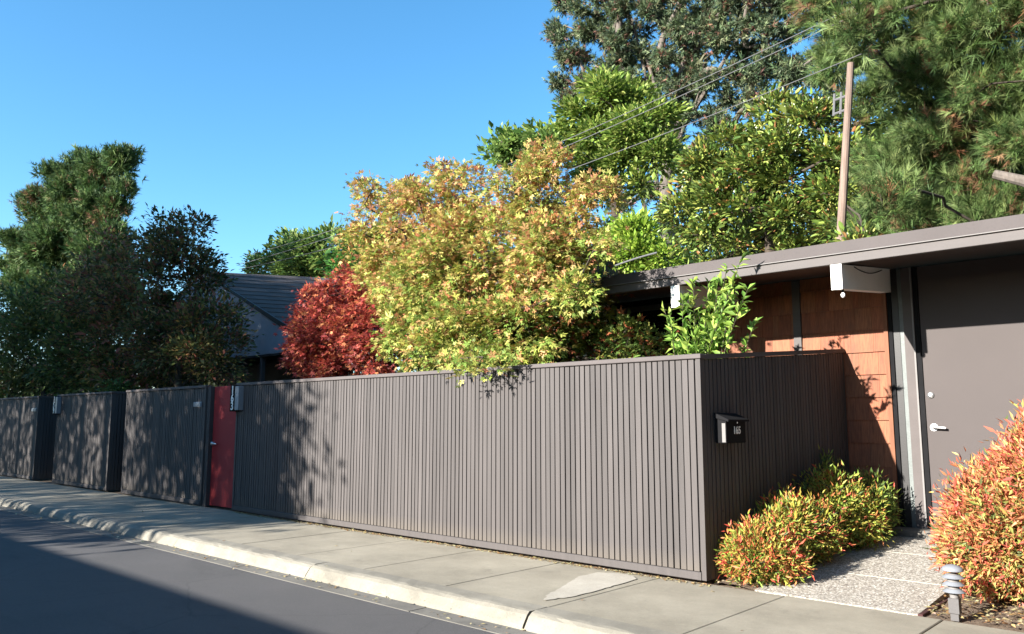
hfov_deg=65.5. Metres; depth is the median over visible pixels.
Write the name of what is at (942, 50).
long needled pine tree
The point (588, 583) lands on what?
concrete patch
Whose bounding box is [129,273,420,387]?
gabled house
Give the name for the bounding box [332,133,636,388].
maple tree
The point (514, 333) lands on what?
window
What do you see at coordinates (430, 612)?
gutter
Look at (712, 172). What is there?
magnolia tree
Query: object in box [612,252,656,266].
power line
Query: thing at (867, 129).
broadleaf tree
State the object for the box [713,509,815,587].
nandina shrub
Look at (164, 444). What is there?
batten fence
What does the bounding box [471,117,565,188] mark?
sparse tree
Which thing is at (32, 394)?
hedge
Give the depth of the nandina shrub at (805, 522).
7.85 m
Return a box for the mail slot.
[193,402,201,406]
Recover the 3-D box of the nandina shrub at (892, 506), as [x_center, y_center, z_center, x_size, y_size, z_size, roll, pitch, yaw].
[3.856,2.015,9.024,1.191,1.156,0.807,1,-8,-11]
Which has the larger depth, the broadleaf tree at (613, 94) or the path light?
the broadleaf tree at (613, 94)
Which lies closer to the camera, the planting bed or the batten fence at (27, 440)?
the planting bed
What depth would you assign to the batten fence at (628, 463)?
8.91 m
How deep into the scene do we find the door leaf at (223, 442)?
13.85 m
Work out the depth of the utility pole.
12.26 m
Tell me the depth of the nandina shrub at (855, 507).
8.44 m
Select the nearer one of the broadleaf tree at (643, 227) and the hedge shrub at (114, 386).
the hedge shrub at (114, 386)
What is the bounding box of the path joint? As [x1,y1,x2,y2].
[811,547,944,585]
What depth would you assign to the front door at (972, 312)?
8.89 m
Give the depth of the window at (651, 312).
11.71 m
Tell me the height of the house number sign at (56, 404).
0.440 m
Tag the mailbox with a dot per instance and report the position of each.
(729, 427)
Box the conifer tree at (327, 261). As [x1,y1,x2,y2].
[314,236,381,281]
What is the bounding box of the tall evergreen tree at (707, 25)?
[539,0,854,264]
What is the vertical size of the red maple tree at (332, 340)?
4.412 m
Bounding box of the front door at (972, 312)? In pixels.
[917,254,1023,525]
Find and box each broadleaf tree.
[0,259,132,397]
[33,219,198,391]
[108,202,265,386]
[236,213,354,277]
[443,207,814,296]
[535,63,693,221]
[595,204,694,274]
[774,61,1022,237]
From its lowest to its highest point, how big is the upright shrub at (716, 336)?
2.487 m
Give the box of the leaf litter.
[0,507,1023,632]
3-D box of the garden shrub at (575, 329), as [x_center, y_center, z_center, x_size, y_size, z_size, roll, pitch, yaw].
[1.010,0.962,10.784,2.956,3.870,1.472,-7,-10,42]
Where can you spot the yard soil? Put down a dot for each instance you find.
(967, 619)
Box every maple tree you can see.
[273,251,417,378]
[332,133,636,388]
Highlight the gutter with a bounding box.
[0,506,536,633]
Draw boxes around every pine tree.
[0,140,149,377]
[779,0,1023,235]
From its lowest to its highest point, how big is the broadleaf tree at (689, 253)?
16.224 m
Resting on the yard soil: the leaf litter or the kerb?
the leaf litter
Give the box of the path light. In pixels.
[941,564,965,621]
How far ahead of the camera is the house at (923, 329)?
9.19 m
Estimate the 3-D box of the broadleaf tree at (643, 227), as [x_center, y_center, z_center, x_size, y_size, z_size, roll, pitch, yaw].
[3.307,0.627,22.924,4.607,7.683,2.494,-7,-10,42]
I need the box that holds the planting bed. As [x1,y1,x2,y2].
[719,538,1023,632]
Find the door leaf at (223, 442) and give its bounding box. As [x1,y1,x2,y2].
[209,386,235,507]
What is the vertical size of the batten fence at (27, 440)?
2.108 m
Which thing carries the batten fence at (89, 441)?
on the yard soil
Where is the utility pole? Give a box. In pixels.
[832,62,853,240]
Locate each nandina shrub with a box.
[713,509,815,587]
[751,482,855,570]
[792,456,893,551]
[813,445,905,540]
[920,399,1023,607]
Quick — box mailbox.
[714,413,748,442]
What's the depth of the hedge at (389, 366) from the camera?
18.67 m
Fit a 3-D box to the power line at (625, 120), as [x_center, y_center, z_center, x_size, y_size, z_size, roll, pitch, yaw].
[-1.591,-3.217,18.812,19.222,1.436,0.014,-7,-10,42]
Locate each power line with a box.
[241,20,842,263]
[242,53,861,268]
[249,4,860,254]
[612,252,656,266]
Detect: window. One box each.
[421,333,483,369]
[489,320,556,365]
[581,308,626,360]
[627,303,697,355]
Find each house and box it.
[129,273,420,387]
[376,214,1023,530]
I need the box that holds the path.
[754,532,1023,615]
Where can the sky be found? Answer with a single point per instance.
(254, 115)
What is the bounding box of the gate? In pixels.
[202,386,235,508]
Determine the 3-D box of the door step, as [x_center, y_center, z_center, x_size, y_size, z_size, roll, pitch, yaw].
[6.631,2.279,7.035,6.150,0.285,0.240,-7,-10,42]
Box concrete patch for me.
[543,572,635,599]
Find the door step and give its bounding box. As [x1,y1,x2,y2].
[891,526,938,538]
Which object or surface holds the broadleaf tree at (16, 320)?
on the yard soil
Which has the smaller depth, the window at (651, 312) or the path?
the path
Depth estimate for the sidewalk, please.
7.67 m
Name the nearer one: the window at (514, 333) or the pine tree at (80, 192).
the window at (514, 333)
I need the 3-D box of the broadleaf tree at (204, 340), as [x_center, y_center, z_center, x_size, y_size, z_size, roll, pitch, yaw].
[-7.780,0.546,18.822,5.171,6.849,2.822,-7,-10,42]
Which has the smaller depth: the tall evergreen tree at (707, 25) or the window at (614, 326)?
the window at (614, 326)
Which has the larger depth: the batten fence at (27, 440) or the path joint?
the batten fence at (27, 440)
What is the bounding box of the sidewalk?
[0,476,1023,633]
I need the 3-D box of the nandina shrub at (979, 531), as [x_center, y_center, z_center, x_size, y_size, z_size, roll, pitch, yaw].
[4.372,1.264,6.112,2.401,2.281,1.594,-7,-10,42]
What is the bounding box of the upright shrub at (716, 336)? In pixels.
[657,250,761,358]
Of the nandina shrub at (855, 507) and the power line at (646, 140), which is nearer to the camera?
the nandina shrub at (855, 507)
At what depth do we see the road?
7.37 m
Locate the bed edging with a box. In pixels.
[918,596,949,616]
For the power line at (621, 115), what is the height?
1.348 m
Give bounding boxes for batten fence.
[0,396,56,479]
[52,391,127,490]
[121,385,211,504]
[232,349,849,580]
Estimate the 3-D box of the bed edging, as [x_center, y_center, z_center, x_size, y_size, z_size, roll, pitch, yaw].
[3.500,2.399,6.513,0.038,0.112,1.030,-7,-10,42]
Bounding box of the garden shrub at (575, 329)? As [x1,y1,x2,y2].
[510,259,678,363]
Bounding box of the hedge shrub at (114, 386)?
[91,368,140,391]
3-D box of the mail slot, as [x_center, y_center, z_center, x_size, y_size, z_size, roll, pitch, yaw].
[-5.691,1.581,14.405,0.300,0.090,0.023,-7,-10,42]
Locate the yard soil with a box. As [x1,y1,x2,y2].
[0,475,1023,631]
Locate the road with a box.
[0,510,494,633]
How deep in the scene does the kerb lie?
7.66 m
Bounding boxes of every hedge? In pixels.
[0,357,213,396]
[343,359,420,373]
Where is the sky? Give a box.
[0,0,1016,392]
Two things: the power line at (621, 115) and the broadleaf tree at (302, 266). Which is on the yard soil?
the broadleaf tree at (302, 266)
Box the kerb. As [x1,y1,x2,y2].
[0,494,676,633]
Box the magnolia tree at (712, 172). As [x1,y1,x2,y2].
[649,82,891,263]
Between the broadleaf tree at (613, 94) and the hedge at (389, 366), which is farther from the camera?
the broadleaf tree at (613, 94)
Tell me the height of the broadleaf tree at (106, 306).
7.221 m

